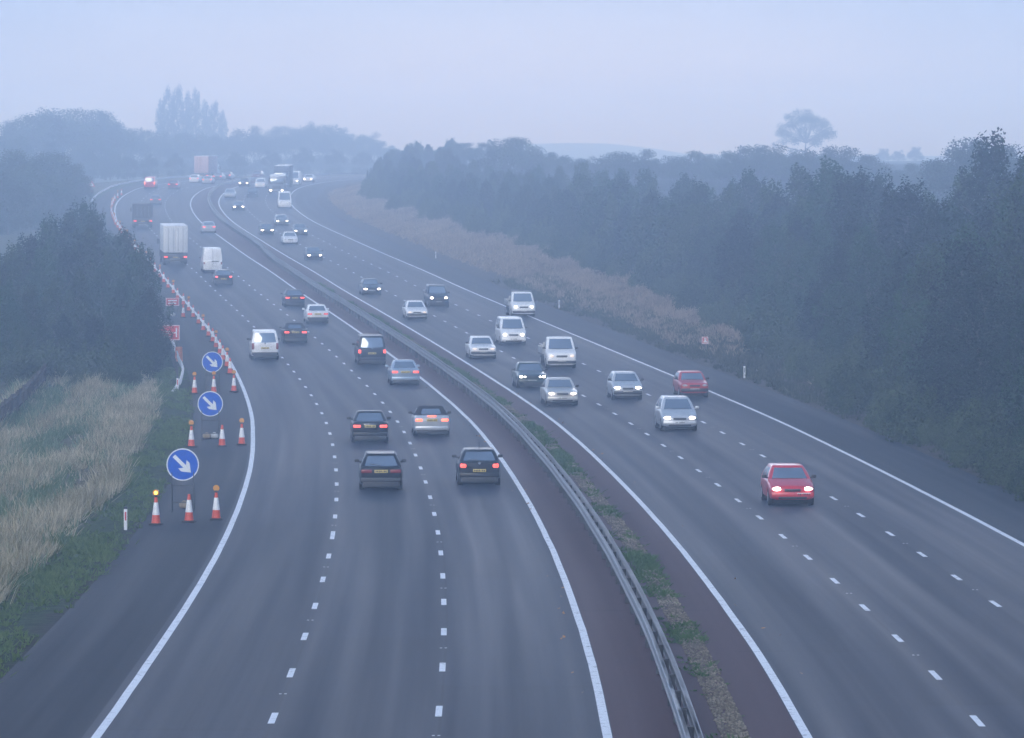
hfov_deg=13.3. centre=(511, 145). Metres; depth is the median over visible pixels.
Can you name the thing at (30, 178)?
round tree
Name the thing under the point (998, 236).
broadleaf tree
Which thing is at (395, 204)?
shrub
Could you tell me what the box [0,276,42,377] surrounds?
broadleaf tree
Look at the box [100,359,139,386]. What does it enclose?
shrub
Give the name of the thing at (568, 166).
round tree
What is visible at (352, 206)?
bank grass
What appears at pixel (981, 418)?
shrub
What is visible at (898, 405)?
shrub
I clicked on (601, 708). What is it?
edge line
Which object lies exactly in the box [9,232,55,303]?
broadleaf tree
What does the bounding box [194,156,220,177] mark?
lorry
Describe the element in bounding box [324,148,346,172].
round tree
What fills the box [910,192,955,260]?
broadleaf tree
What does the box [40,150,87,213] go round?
round tree
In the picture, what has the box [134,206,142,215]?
rear door
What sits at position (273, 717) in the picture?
lane line
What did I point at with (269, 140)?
round tree
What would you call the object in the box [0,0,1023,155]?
sky
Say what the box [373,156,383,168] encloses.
broadleaf tree
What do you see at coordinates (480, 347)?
saloon car
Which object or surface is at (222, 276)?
hatchback
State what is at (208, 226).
saloon car
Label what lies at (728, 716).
gravel
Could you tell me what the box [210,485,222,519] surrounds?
traffic cone
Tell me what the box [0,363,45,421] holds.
paling fence
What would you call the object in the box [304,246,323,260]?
saloon car
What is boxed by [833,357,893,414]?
shrub
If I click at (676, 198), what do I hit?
broadleaf tree
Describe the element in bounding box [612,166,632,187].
broadleaf tree
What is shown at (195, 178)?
hatchback
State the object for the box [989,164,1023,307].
broadleaf tree
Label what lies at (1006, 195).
broadleaf tree
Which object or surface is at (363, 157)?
round tree
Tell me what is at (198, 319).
traffic cone
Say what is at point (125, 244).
broadleaf tree
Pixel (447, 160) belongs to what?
broadleaf tree
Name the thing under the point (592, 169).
round tree
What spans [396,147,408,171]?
broadleaf tree
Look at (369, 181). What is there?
shrub
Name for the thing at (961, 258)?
broadleaf tree
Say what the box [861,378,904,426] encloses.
shrub
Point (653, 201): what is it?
broadleaf tree
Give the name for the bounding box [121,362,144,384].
shrub
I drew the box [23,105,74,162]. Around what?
round tree
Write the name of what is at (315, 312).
saloon car
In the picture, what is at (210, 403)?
arrow sign
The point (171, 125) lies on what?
poplar tree
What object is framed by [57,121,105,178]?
round tree
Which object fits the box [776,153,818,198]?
round tree
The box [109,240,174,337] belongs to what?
broadleaf tree
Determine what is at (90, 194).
round tree
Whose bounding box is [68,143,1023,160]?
hills
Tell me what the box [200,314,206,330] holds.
traffic cone
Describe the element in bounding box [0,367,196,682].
verge grass
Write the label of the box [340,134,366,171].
round tree
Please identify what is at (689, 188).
broadleaf tree
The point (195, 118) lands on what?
poplar tree
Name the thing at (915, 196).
broadleaf tree
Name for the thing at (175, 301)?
roadworks board
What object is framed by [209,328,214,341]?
traffic cone
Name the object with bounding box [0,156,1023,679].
ground
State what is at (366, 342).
rear window
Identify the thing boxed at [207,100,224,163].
poplar tree
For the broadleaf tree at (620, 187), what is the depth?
435.93 m
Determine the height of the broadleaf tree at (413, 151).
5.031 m
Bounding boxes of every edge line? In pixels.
[91,175,350,737]
[190,176,611,737]
[218,177,812,737]
[291,179,1023,545]
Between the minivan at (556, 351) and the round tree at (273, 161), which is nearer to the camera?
the minivan at (556, 351)
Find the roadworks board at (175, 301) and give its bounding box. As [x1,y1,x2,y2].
[166,298,178,312]
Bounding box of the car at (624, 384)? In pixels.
[607,371,643,399]
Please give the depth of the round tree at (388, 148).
1099.48 m
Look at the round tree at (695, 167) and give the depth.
619.37 m
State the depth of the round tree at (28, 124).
848.28 m
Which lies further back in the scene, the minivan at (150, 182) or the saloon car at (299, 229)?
the minivan at (150, 182)
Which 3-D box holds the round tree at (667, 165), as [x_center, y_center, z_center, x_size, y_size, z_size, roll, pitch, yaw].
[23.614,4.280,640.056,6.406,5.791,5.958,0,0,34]
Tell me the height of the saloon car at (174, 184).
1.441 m
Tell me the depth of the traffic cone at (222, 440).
203.64 m
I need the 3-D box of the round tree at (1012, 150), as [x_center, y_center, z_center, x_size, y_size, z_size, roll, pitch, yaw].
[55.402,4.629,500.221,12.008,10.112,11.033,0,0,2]
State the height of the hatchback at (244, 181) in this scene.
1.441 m
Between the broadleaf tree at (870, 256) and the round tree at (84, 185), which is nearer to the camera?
the broadleaf tree at (870, 256)
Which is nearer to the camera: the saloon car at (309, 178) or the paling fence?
the paling fence
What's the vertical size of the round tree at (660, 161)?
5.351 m
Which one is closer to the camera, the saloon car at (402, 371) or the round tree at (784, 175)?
the saloon car at (402, 371)
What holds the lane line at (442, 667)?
on the carriageway at (370, 653)
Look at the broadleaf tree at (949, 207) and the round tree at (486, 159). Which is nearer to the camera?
the broadleaf tree at (949, 207)
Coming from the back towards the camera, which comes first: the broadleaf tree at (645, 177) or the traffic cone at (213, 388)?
the broadleaf tree at (645, 177)
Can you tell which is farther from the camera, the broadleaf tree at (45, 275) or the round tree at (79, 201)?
the round tree at (79, 201)
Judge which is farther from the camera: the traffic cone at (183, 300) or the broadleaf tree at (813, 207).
the traffic cone at (183, 300)
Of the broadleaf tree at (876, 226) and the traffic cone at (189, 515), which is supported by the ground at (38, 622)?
the broadleaf tree at (876, 226)
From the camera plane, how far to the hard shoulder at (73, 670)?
128.93 m
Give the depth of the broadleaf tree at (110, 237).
399.80 m
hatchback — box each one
[189,175,201,182]
[202,176,214,183]
[211,269,232,284]
[223,172,234,179]
[232,200,244,210]
[238,178,250,186]
[251,171,263,177]
[258,223,274,234]
[274,214,288,225]
[452,447,502,484]
[655,395,698,430]
[673,370,708,396]
[761,463,815,504]
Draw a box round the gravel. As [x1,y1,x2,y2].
[400,333,750,737]
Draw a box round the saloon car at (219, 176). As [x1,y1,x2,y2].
[213,173,225,180]
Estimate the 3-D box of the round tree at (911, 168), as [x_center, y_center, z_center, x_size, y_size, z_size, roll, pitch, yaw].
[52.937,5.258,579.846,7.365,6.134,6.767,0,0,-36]
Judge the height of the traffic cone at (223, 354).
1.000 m
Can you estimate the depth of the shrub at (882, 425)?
212.40 m
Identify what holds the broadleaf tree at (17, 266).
on the ground at (38, 622)
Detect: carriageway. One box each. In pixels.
[82,175,612,737]
[219,177,1023,737]
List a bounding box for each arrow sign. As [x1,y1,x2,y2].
[166,448,198,511]
[198,391,222,440]
[202,352,222,392]
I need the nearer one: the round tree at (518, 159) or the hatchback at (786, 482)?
the hatchback at (786, 482)
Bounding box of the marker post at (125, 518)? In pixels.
[124,507,126,529]
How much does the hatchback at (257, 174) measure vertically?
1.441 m
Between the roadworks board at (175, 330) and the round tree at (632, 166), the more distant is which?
the round tree at (632, 166)
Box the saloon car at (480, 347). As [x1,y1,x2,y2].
[465,336,496,358]
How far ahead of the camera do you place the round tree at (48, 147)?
799.47 m
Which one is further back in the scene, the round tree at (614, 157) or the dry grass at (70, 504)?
the round tree at (614, 157)
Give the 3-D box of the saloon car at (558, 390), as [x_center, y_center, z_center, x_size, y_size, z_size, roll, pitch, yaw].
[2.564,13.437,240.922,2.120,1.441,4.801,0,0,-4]
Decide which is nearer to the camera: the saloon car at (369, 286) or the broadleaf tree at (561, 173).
the saloon car at (369, 286)
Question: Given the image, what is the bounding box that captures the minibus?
[277,191,291,208]
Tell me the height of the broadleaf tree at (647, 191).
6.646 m
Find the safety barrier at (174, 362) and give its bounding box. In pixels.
[89,175,203,391]
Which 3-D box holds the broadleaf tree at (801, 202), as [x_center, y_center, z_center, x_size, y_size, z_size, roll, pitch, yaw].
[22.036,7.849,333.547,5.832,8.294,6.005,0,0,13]
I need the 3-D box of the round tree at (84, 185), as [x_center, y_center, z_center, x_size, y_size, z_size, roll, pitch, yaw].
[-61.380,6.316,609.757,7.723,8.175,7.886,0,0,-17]
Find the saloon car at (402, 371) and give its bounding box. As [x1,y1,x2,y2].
[385,359,419,384]
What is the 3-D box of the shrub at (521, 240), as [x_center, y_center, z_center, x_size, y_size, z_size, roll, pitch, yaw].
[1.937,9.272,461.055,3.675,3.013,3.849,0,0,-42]
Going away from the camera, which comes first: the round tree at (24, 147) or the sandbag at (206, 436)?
the sandbag at (206, 436)
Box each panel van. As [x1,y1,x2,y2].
[199,247,221,271]
[293,171,301,185]
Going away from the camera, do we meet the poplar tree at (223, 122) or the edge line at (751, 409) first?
the edge line at (751, 409)
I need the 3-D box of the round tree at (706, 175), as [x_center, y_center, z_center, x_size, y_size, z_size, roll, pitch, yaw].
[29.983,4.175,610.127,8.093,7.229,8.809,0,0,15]
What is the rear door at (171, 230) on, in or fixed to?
in the lorry at (173, 240)
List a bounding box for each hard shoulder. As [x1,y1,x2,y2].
[0,175,349,737]
[295,179,1023,542]
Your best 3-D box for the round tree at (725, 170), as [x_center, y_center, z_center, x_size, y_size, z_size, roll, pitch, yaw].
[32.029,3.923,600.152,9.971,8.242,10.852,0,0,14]
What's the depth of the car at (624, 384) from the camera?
245.18 m
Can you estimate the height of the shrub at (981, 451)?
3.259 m
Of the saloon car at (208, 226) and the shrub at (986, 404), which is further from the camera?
the saloon car at (208, 226)
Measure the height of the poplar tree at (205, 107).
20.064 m
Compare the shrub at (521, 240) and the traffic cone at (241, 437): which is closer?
the traffic cone at (241, 437)
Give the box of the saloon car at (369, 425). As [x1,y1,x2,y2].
[347,410,390,441]
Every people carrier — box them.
[255,178,266,187]
[352,334,385,364]
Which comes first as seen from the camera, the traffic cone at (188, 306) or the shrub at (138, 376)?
the shrub at (138, 376)
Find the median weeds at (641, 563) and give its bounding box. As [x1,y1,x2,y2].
[315,281,753,737]
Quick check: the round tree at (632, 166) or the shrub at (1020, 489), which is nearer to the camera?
the shrub at (1020, 489)
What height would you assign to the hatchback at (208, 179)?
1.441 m
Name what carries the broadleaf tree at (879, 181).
on the ground at (38, 622)
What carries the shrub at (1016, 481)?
on the ground at (38, 622)
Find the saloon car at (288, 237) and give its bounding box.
[281,231,298,244]
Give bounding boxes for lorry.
[130,203,152,227]
[157,223,187,264]
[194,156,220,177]
[268,174,285,194]
[274,165,292,187]
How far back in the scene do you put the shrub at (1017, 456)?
173.14 m
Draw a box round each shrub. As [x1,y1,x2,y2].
[23,338,72,381]
[66,370,87,388]
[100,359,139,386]
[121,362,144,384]
[359,174,379,191]
[359,179,375,196]
[361,169,378,183]
[361,171,377,186]
[367,179,389,198]
[384,192,403,209]
[386,194,404,210]
[416,196,440,217]
[428,203,449,220]
[512,221,538,244]
[544,228,573,258]
[672,277,707,309]
[821,353,877,411]
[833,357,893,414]
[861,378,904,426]
[863,353,902,408]
[866,373,927,434]
[881,388,929,435]
[884,382,960,444]
[891,383,958,441]
[939,396,1023,453]
[948,414,1002,467]
[949,387,1015,426]
[951,392,1010,442]
[964,406,1023,473]
[977,436,1023,485]
[1002,450,1023,493]
[1002,458,1023,495]
[1014,479,1023,501]
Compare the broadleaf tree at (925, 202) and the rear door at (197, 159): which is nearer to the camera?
the broadleaf tree at (925, 202)
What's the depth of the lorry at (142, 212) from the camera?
564.08 m
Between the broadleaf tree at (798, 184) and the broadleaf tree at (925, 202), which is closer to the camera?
the broadleaf tree at (925, 202)
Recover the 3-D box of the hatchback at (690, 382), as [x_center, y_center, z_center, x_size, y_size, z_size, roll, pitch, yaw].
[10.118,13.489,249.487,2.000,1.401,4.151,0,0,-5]
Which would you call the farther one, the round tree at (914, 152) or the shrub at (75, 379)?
the round tree at (914, 152)
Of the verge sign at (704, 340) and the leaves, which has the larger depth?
the verge sign at (704, 340)
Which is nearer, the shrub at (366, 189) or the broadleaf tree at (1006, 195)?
the broadleaf tree at (1006, 195)
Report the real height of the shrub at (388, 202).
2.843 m
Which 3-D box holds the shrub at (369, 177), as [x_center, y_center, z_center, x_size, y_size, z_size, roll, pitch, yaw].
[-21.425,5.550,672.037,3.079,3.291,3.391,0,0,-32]
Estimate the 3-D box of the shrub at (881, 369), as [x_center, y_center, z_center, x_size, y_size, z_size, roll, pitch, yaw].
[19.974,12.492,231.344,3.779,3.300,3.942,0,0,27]
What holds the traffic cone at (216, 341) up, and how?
on the hard shoulder at (73, 670)
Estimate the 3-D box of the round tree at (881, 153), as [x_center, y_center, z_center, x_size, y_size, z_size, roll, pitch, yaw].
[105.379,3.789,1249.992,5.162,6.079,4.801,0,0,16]
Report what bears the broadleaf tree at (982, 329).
on the ground at (38, 622)
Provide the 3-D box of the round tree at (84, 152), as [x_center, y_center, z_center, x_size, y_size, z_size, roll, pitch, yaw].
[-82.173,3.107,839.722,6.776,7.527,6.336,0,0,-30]
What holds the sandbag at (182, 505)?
on the hard shoulder at (73, 670)
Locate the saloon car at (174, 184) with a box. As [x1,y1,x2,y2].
[168,180,180,188]
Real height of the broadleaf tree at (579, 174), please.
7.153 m
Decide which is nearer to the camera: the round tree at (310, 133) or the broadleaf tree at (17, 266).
the broadleaf tree at (17, 266)
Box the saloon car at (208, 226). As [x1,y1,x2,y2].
[200,221,215,232]
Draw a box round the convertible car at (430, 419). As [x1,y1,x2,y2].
[408,405,450,435]
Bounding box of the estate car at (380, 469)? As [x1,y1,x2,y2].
[354,450,405,488]
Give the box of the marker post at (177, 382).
[176,377,178,388]
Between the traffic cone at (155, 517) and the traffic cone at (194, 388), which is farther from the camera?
the traffic cone at (194, 388)
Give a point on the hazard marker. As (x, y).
(179, 350)
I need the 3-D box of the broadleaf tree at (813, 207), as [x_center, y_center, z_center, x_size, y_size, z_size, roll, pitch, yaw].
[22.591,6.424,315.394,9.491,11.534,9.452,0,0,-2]
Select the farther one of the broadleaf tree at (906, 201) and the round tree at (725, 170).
the round tree at (725, 170)
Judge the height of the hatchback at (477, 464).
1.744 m
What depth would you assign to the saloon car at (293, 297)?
371.81 m
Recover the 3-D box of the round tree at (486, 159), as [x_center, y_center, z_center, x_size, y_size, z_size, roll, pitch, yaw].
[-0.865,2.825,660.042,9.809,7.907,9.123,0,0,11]
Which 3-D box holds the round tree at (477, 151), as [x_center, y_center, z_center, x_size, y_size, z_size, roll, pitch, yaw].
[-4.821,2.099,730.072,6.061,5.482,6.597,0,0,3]
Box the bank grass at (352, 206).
[328,183,814,389]
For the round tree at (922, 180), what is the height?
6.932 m
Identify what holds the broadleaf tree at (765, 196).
on the ground at (38, 622)
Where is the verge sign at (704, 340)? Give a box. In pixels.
[702,337,707,350]
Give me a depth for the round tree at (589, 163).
659.43 m
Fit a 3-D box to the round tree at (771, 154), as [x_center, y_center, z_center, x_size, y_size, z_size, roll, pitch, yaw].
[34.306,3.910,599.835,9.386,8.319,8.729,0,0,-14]
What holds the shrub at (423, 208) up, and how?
on the ground at (38, 622)
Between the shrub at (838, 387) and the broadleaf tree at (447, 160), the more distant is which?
the broadleaf tree at (447, 160)
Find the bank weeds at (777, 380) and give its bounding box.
[489,270,1016,483]
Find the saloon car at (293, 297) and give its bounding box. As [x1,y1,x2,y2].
[280,289,304,306]
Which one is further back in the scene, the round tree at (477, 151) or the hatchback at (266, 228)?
the round tree at (477, 151)
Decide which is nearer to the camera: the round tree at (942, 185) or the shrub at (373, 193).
the round tree at (942, 185)
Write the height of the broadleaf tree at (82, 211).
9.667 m
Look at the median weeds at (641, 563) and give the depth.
140.84 m
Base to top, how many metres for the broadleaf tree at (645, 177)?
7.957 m
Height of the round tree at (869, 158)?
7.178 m
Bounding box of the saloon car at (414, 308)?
[402,300,428,318]
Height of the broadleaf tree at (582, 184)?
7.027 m
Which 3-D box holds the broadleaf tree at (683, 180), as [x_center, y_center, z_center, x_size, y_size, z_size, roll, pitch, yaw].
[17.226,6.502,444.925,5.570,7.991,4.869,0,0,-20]
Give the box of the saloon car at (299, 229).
[291,223,307,235]
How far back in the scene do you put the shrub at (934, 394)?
207.42 m
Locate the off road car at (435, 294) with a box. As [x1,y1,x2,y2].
[424,284,449,306]
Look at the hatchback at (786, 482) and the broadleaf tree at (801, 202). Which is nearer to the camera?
the hatchback at (786, 482)
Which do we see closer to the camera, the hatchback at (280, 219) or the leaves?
the leaves
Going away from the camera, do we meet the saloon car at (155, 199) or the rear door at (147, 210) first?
the rear door at (147, 210)
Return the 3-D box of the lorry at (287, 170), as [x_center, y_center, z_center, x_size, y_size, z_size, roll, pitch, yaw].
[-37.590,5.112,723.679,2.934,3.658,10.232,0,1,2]
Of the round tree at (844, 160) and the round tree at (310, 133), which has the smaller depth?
the round tree at (844, 160)
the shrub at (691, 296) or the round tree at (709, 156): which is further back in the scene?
the round tree at (709, 156)
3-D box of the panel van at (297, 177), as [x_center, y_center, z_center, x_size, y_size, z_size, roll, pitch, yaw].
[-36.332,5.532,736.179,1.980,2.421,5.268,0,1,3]
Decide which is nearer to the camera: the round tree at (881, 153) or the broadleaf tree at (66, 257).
the broadleaf tree at (66, 257)
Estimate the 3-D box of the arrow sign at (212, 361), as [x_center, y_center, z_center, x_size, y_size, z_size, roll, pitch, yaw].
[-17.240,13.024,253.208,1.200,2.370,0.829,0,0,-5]
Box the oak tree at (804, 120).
[771,108,837,155]
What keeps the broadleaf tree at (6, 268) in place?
on the ground at (38, 622)
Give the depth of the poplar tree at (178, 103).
1199.43 m
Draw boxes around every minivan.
[144,176,157,188]
[247,329,279,359]
[495,316,527,344]
[538,336,577,367]
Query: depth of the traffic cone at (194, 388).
251.51 m
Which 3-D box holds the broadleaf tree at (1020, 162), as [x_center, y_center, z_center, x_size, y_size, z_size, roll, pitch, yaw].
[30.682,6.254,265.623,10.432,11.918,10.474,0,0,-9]
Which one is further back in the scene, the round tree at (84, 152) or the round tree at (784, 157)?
the round tree at (84, 152)
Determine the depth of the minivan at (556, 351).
280.95 m
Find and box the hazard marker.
[175,347,182,360]
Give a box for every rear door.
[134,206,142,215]
[143,206,151,215]
[164,228,174,250]
[176,228,186,250]
[195,157,200,171]
[202,157,207,171]
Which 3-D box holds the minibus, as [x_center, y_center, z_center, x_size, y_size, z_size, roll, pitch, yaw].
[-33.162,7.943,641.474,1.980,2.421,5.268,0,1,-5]
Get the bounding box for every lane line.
[143,179,338,723]
[164,181,446,735]
[244,198,984,725]
[265,193,1001,606]
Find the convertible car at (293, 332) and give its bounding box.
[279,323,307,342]
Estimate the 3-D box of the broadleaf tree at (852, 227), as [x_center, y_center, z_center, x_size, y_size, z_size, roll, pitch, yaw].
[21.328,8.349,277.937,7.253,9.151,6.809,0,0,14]
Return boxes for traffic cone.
[149,489,162,524]
[171,280,175,293]
[180,293,186,304]
[180,305,185,317]
[182,494,195,522]
[186,296,191,310]
[186,420,196,447]
[190,305,195,317]
[190,372,198,393]
[195,311,201,323]
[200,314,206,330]
[205,323,210,335]
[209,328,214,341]
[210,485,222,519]
[211,371,217,392]
[212,330,217,347]
[217,425,226,446]
[218,339,221,353]
[221,345,224,360]
[223,348,228,366]
[226,358,231,373]
[229,370,237,391]
[236,418,246,444]
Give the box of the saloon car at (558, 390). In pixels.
[540,377,578,405]
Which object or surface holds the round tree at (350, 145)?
on the ground at (38, 622)
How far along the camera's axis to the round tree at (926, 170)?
500.36 m
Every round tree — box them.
[0,119,32,148]
[0,126,16,166]
[0,136,36,161]
[0,148,54,216]
[0,151,37,224]
[0,162,68,230]
[10,112,57,158]
[14,153,75,218]
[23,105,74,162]
[27,170,77,225]
[35,141,62,167]
[39,107,100,178]
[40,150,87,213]
[50,181,84,216]
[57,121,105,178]
[67,143,98,179]
[70,161,93,212]
[70,184,93,209]
[73,109,129,180]
[79,110,137,179]
[97,121,142,178]
[117,127,153,177]
[139,153,158,178]
[216,135,249,173]
[223,125,271,175]
[223,151,249,176]
[246,129,279,173]
[258,125,299,172]
[260,150,281,175]
[290,147,315,173]
[296,122,333,172]
[307,124,346,172]
[322,127,358,171]
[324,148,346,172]
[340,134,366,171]
[349,132,383,171]
[350,150,373,174]
[366,141,389,169]
[382,146,399,155]
[383,148,401,158]
[452,142,475,168]
[465,142,499,171]
[474,138,524,176]
[492,136,556,176]
[523,151,563,180]
[541,153,581,186]
[567,156,597,184]
[588,158,612,185]
[595,150,645,186]
[609,148,664,193]
[630,158,669,191]
[658,155,693,191]
[659,151,719,193]
[692,153,728,187]
[698,150,756,197]
[710,144,784,196]
[735,144,792,199]
[759,149,802,193]
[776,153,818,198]
[781,144,854,201]
[806,146,875,189]
[850,154,898,192]
[875,148,892,160]
[886,163,931,195]
[891,150,906,160]
[907,147,924,160]
[910,159,954,204]
[914,146,997,206]
[924,137,1023,199]
[979,143,1023,168]
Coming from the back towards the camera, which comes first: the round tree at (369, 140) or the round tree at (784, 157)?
the round tree at (369, 140)
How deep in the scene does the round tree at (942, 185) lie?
489.17 m
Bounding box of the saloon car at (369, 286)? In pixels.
[359,278,381,294]
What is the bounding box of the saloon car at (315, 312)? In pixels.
[302,304,328,322]
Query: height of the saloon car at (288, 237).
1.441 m
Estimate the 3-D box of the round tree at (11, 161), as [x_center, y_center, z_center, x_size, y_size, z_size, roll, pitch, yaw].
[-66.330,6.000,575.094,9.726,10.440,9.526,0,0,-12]
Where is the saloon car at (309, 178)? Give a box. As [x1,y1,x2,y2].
[303,174,315,181]
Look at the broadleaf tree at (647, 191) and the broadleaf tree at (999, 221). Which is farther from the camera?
the broadleaf tree at (647, 191)
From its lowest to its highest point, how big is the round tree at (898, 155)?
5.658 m
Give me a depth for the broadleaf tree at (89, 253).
319.58 m
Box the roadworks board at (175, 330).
[161,325,179,350]
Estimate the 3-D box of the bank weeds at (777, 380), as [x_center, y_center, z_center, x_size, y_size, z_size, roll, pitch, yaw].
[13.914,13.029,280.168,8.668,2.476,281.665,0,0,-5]
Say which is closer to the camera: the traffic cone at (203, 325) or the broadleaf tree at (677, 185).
the traffic cone at (203, 325)
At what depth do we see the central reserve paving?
131.36 m
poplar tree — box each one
[154,98,169,163]
[159,84,176,170]
[169,83,190,163]
[179,91,194,165]
[187,87,206,166]
[199,100,214,155]
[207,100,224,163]
[217,110,228,163]
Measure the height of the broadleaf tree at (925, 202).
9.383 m
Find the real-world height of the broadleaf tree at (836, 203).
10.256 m
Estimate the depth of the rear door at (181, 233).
453.02 m
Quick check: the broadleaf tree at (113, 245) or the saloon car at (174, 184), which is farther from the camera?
the saloon car at (174, 184)
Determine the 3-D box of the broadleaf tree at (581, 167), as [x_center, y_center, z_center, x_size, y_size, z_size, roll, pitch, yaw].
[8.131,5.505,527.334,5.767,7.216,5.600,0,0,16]
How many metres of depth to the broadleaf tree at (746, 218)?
350.02 m
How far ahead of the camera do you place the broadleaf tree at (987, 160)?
281.98 m
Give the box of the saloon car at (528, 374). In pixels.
[512,362,547,387]
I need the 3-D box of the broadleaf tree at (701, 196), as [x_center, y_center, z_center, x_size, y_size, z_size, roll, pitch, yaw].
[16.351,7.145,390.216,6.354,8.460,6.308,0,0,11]
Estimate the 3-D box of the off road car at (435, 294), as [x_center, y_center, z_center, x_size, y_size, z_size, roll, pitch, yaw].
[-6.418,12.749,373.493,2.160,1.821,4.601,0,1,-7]
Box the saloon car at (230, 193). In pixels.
[224,188,235,197]
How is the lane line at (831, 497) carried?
on the carriageway at (843, 663)
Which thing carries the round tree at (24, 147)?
on the ground at (38, 622)
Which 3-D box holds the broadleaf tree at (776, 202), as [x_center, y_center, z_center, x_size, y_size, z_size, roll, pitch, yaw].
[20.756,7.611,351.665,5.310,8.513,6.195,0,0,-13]
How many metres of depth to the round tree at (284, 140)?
1078.20 m
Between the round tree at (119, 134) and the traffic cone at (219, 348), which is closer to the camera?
the traffic cone at (219, 348)
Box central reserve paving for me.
[191,176,801,737]
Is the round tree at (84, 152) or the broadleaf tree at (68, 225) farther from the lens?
the round tree at (84, 152)
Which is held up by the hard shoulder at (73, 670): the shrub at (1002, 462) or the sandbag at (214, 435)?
the sandbag at (214, 435)
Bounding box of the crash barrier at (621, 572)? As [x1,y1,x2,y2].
[207,172,703,737]
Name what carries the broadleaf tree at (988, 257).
on the ground at (38, 622)
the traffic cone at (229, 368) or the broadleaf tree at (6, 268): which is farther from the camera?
the broadleaf tree at (6, 268)
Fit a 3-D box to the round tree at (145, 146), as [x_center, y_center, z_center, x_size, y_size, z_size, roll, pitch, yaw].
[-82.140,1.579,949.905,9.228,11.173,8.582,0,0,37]
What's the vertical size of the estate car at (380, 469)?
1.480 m
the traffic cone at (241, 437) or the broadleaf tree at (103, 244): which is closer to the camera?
the traffic cone at (241, 437)
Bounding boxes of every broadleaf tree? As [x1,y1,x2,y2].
[0,252,23,333]
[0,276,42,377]
[3,240,37,314]
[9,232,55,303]
[13,238,80,334]
[21,240,104,334]
[29,209,69,280]
[52,205,88,273]
[57,197,101,264]
[62,221,113,332]
[73,207,116,297]
[103,223,161,312]
[104,230,113,254]
[108,233,120,255]
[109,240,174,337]
[123,283,174,366]
[371,162,381,175]
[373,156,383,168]
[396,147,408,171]
[405,147,417,159]
[413,140,425,168]
[413,146,423,166]
[422,144,435,166]
[434,148,442,164]
[435,149,451,173]
[438,149,458,177]
[441,140,457,155]
[446,137,463,165]
[555,165,571,190]
[565,173,586,205]
[566,161,594,189]
[569,175,593,226]
[588,170,602,188]
[596,168,609,186]
[611,175,639,209]
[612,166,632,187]
[631,167,666,211]
[637,186,663,262]
[642,181,660,200]
[667,179,685,202]
[667,188,683,209]
[674,170,697,192]
[680,181,698,197]
[682,179,711,231]
[702,205,760,280]
[703,185,715,207]
[712,183,751,236]
[719,177,740,200]
[738,166,767,227]
[749,178,782,268]
[753,188,791,264]
[770,155,872,291]
[771,170,838,256]
[779,215,835,324]
[780,194,806,233]
[781,162,814,209]
[790,165,880,293]
[793,205,863,335]
[810,217,890,353]
[810,234,859,343]
[816,230,888,362]
[820,173,862,238]
[848,169,878,203]
[862,174,928,271]
[863,167,896,221]
[871,191,912,257]
[886,215,1016,392]
[899,229,1023,408]
[902,188,925,217]
[909,260,1023,420]
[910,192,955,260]
[910,231,1017,390]
[915,185,940,222]
[918,192,963,255]
[948,127,1011,233]
[949,166,977,218]
[973,150,1023,238]
[975,169,1013,237]
[980,179,1018,252]
[982,190,1018,292]
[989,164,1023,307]
[991,211,1023,297]
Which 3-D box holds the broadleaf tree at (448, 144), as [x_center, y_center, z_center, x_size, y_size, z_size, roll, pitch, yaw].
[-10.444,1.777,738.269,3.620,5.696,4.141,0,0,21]
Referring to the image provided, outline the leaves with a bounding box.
[426,387,802,673]
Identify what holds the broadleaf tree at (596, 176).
on the ground at (38, 622)
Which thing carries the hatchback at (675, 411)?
on the carriageway at (843, 663)
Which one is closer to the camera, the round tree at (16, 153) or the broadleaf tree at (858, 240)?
the broadleaf tree at (858, 240)
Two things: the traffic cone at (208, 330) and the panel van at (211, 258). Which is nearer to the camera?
the traffic cone at (208, 330)
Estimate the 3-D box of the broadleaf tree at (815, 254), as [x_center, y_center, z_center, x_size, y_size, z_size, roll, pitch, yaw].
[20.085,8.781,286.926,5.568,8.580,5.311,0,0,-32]
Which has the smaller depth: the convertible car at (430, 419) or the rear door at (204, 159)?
the convertible car at (430, 419)
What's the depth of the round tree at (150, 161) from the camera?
879.51 m
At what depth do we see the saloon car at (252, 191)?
684.64 m
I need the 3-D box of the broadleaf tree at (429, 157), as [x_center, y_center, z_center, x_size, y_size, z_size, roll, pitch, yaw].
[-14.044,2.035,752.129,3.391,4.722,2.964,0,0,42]
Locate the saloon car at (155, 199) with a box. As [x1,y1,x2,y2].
[150,195,161,204]
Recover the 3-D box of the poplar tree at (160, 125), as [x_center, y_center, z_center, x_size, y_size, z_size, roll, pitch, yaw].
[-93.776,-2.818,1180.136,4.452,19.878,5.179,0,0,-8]
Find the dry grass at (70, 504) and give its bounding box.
[0,367,166,603]
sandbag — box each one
[179,500,185,507]
[203,432,210,438]
[211,432,217,437]
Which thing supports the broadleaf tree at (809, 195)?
on the ground at (38, 622)
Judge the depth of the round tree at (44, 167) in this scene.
584.35 m
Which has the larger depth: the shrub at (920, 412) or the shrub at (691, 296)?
the shrub at (691, 296)
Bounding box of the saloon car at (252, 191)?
[247,187,257,196]

